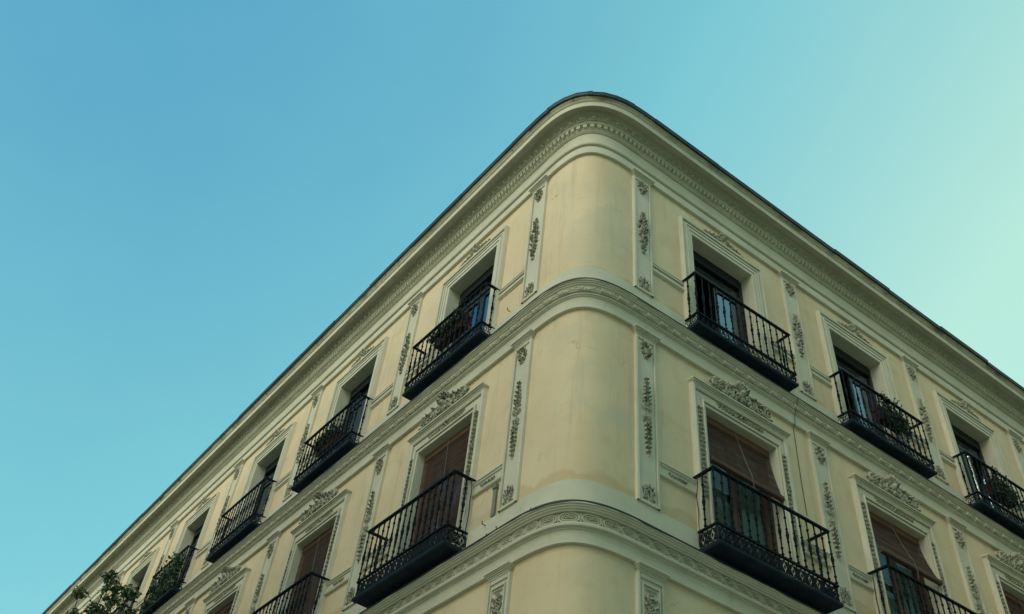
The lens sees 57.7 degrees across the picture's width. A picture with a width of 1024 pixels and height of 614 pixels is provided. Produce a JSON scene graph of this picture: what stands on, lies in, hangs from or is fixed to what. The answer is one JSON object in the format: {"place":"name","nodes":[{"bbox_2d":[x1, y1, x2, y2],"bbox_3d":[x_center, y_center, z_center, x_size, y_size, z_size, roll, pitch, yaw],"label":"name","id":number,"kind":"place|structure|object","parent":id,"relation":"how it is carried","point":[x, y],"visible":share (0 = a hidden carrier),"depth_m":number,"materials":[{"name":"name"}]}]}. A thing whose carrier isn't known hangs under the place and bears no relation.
{"place":"outdoors","nodes":[
{"label":"outdoors","id":0,"kind":"place"},
{"bbox_2d":[0,0,1023,613],"label":"sky","id":1,"kind":"structure","parent":0,"point":[193,192],"materials":[{"name":"blue"}]},
{"label":"ground","id":2,"kind":"structure","parent":0,"visible":0},
{"bbox_2d":[66,569,142,613],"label":"street tree","id":3,"kind":"object","parent":2,"relation":"on","point":[128,594],"visible":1,"depth_m":17.57,"materials":[{"name":"green plant"}]},
{"bbox_2d":[42,91,1023,613],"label":"corner building","id":4,"kind":"structure","parent":2,"relation":"on","point":[592,373],"depth_m":13.84,"materials":[{"name":"beige paint"}]},
{"bbox_2d":[129,578,143,608],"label":"balcony door","id":5,"kind":"structure","parent":4,"relation":"in","point":[141,580],"depth_m":24.07,"materials":[{"name":"black wood"}]},
{"bbox_2d":[138,552,190,613],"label":"climbing plant","id":6,"kind":"object","parent":4,"relation":"attached to","point":[171,572],"visible":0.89,"depth_m":20.25,"materials":[{"name":"green plant"}]},
{"bbox_2d":[176,524,203,588],"bbox_3d":[-7.220,5.804,21.102,0.102,2.154,1.320,32,-50,-23],"label":"balcony door","id":7,"kind":"structure","parent":4,"relation":"in","point":[198,531],"depth_m":21.72,"materials":[{"name":"black wood"}]},
{"bbox_2d":[215,600,233,613],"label":"roll up blind","id":8,"kind":"object","parent":4,"relation":"attached to","point":[226,608],"visible":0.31,"depth_m":17.15,"materials":[{"name":"brown wood"}]},
{"bbox_2d":[252,456,279,520],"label":"balcony door","id":9,"kind":"structure","parent":4,"relation":"in","point":[272,467],"depth_m":19.65,"materials":[{"name":"black wood"}]},
{"bbox_2d":[288,525,333,613],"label":"roll up blind","id":10,"kind":"object","parent":4,"relation":"attached to","point":[318,540],"visible":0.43,"depth_m":14.79,"materials":[{"name":"brown wood"}]},
{"bbox_2d":[291,536,330,613],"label":"balcony door","id":11,"kind":"structure","parent":4,"relation":"in","point":[329,536],"depth_m":14.90,"materials":[{"name":"brown wood"}]},
{"bbox_2d":[317,420,343,456],"bbox_3d":[-3.237,2.327,16.534,0.206,0.580,0.620,32,-50,-23],"label":"flower trough","id":12,"kind":"object","parent":4,"relation":"hanging from","point":[331,441],"visible":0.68,"depth_m":16.31,"materials":[{"name":"ceramic"}]},
{"bbox_2d":[311,418,345,455],"bbox_3d":[-3.240,2.303,16.520,0.361,0.614,0.806,32,-50,-23],"label":"potted plant","id":13,"kind":"object","parent":12,"relation":"in","point":[322,437],"visible":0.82,"depth_m":16.48,"materials":[{"name":"green plant"}]},
{"bbox_2d":[342,373,372,442],"bbox_3d":[-2.765,2.093,16.863,0.102,2.154,1.320,32,-50,-23],"label":"balcony door","id":14,"kind":"structure","parent":4,"relation":"in","point":[362,387],"depth_m":17.49,"materials":[{"name":"black wood"}]},
{"bbox_2d":[407,423,470,559],"bbox_3d":[-0.928,2.555,12.283,0.068,2.067,1.280,32,-50,-23],"label":"roll up blind","id":15,"kind":"object","parent":4,"relation":"attached to","point":[448,443],"visible":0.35,"depth_m":12.58,"materials":[{"name":"brown wood"}]},
{"bbox_2d":[414,435,468,555],"bbox_3d":[-0.858,2.656,12.269,0.102,2.224,1.320,32,-50,-23],"label":"balcony door","id":16,"kind":"structure","parent":4,"relation":"in","point":[466,435],"depth_m":12.80,"materials":[{"name":"brown wood"}]},
{"bbox_2d":[435,312,470,351],"bbox_3d":[-0.933,0.342,14.418,0.206,0.381,0.780,32,-50,-23],"label":"flower trough","id":17,"kind":"object","parent":4,"relation":"hanging from","point":[453,332],"visible":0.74,"depth_m":14.24,"materials":[{"name":"ceramic"}]},
{"bbox_2d":[426,297,468,345],"bbox_3d":[-0.935,0.265,14.472,0.384,0.501,0.953,32,-50,-23],"label":"potted plant","id":18,"kind":"object","parent":17,"relation":"in","point":[448,323],"visible":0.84,"depth_m":14.34,"materials":[{"name":"green plant"}]},
{"bbox_2d":[463,479,471,546],"bbox_3d":[-0.529,2.477,11.212,0.025,0.921,0.054,-1,-45,8],"label":"hanging cable","id":19,"kind":"object","parent":4,"relation":"hanging from","point":[468,511],"visible":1,"depth_m":11.24,"materials":[{"name":"black plastic"}]},
{"bbox_2d":[451,264,493,349],"bbox_3d":[-0.533,0.229,14.735,0.102,2.154,1.320,32,-50,-23],"label":"balcony door","id":20,"kind":"structure","parent":4,"relation":"in","point":[485,277],"depth_m":15.31,"materials":[{"name":"black wood"}]},
{"bbox_2d":[482,281,491,329],"bbox_3d":[-0.316,0.142,14.565,0.053,1.954,0.560,32,-50,-23],"label":"curtain","id":21,"kind":"object","parent":4,"relation":"hanging from","point":[486,309],"visible":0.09,"depth_m":14.87,"materials":[{"name":"fabric"}]},
{"bbox_2d":[696,476,700,545],"bbox_3d":[2.168,2.353,10.764,0.031,0.921,0.041,30,-49,-22],"label":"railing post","id":22,"kind":"object","parent":4,"relation":"hanging from","point":[698,511],"visible":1,"depth_m":10.77,"materials":[{"name":"black metal"}]},
{"bbox_2d":[693,250,749,348],"bbox_3d":[3.087,0.081,14.152,1.320,2.154,0.102,30,-49,-22],"label":"balcony door","id":23,"kind":"structure","parent":4,"relation":"in","point":[700,262],"depth_m":14.72,"materials":[{"name":"black wood"}]},
{"bbox_2d":[724,286,739,344],"bbox_3d":[3.433,0.366,14.338,0.200,1.954,0.053,30,-49,-22],"label":"curtain","id":24,"kind":"object","parent":4,"relation":"hanging from","point":[733,309],"visible":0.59,"depth_m":14.54,"materials":[{"name":"fabric"}]},
{"bbox_2d":[709,437,766,556],"bbox_3d":[2.777,2.565,11.685,1.160,2.024,0.053,30,-49,-22],"label":"curtain","id":25,"kind":"object","parent":4,"relation":"hanging from","point":[718,488],"visible":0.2,"depth_m":11.80,"materials":[{"name":"fabric"}]},
{"bbox_2d":[707,424,778,566],"bbox_3d":[2.816,2.505,11.677,1.320,2.224,0.102,30,-49,-22],"label":"balcony door","id":26,"kind":"structure","parent":4,"relation":"in","point":[737,524],"depth_m":11.80,"materials":[{"name":"brown wood"}]},
{"bbox_2d":[706,415,784,502],"bbox_3d":[2.965,1.989,12.005,1.300,1.001,0.202,30,-49,-22],"label":"roll up blind","id":27,"kind":"object","parent":4,"relation":"attached to","point":[733,468],"visible":0.83,"depth_m":12.04,"materials":[{"name":"brown wood"}]},
{"bbox_2d":[793,399,806,513],"bbox_3d":[4.002,2.029,12.802,0.019,1.882,0.175,30,-49,-22],"label":"hanging cable","id":28,"kind":"object","parent":4,"relation":"hanging from","point":[798,462],"visible":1,"depth_m":12.77,"materials":[{"name":"black plastic"}]},
{"bbox_2d":[833,345,884,437],"bbox_3d":[5.631,1.567,15.329,1.320,2.154,0.102,30,-49,-22],"label":"balcony door","id":29,"kind":"structure","parent":4,"relation":"in","point":[840,355],"depth_m":15.93,"materials":[{"name":"black wood"}]},
{"bbox_2d":[872,573,879,613],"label":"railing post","id":30,"kind":"object","parent":4,"relation":"hanging from","point":[875,594],"visible":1,"depth_m":12.07,"materials":[{"name":"black metal"}]},
{"bbox_2d":[872,401,902,434],"bbox_3d":[6.068,1.751,14.962,0.600,0.411,0.206,30,-49,-22],"label":"flower trough","id":31,"kind":"object","parent":4,"relation":"hanging from","point":[879,417],"visible":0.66,"depth_m":14.81,"materials":[{"name":"ceramic"}]},
{"bbox_2d":[877,391,912,443],"bbox_3d":[6.093,1.791,14.908,0.731,0.754,0.345,30,-49,-22],"label":"potted plant","id":32,"kind":"object","parent":31,"relation":"in","point":[900,430],"visible":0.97,"depth_m":14.80,"materials":[{"name":"green plant"}]},
{"bbox_2d":[874,534,920,613],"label":"curtain","id":33,"kind":"object","parent":4,"relation":"hanging from","point":[888,585],"visible":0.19,"depth_m":13.10,"materials":[{"name":"fabric"}]},
{"bbox_2d":[871,520,931,613],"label":"balcony door","id":34,"kind":"structure","parent":4,"relation":"in","point":[889,561],"depth_m":13.12,"materials":[{"name":"brown wood"}]},
{"bbox_2d":[869,511,942,585],"bbox_3d":[5.526,3.448,13.181,1.300,0.961,0.252,30,-49,-22],"label":"roll up blind","id":35,"kind":"object","parent":4,"relation":"attached to","point":[899,553],"visible":0.89,"depth_m":13.23,"materials":[{"name":"brown wood"}]},
{"bbox_2d":[967,456,983,501],"bbox_3d":[7.749,2.912,15.528,0.070,1.000,0.070,7,-45,0],"label":"steel post","id":36,"kind":"object","parent":4,"relation":"on","point":[975,479],"visible":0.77,"depth_m":15.59,"materials":[{"name":"white metal"}]},
{"bbox_2d":[951,424,1000,511],"bbox_3d":[8.134,3.030,16.488,1.237,2.154,0.614,53,-61,-36],"label":"balcony door","id":37,"kind":"structure","parent":4,"relation":"in","point":[960,436],"depth_m":17.11,"materials":[{"name":"black wood"}]},
{"bbox_2d":[990,466,1007,483],"bbox_3d":[8.408,2.941,16.073,0.398,0.344,0.198,30,-49,-22],"label":"potted herb","id":38,"kind":"object","parent":4,"relation":"on","point":[1005,479],"visible":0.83,"depth_m":16.08,"materials":[{"name":"green plant"}]},
{"bbox_2d":[984,472,1014,508],"bbox_3d":[8.408,3.144,16.021,0.620,0.480,0.206,30,-49,-22],"label":"flower trough","id":39,"kind":"object","parent":4,"relation":"attached to","point":[993,495],"visible":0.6,"depth_m":15.84,"materials":[{"name":"ceramic"}]},
{"bbox_2d":[982,472,1023,511],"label":"potted plant","id":40,"kind":"object","parent":39,"relation":"in","point":[1005,488],"visible":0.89,"depth_m":15.84,"materials":[{"name":"green plant"}]},
{"bbox_2d":[1003,590,1023,613],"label":"roll up blind","id":41,"kind":"object","parent":4,"relation":"attached to","point":[1014,599],"visible":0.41,"depth_m":14.56,"materials":[{"name":"brown wood"}]},
{"bbox_2d":[1006,599,1023,613],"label":"balcony door","id":42,"kind":"structure","parent":4,"relation":"in","point":[1007,599],"depth_m":14.67,"materials":[{"name":"brown wood"}]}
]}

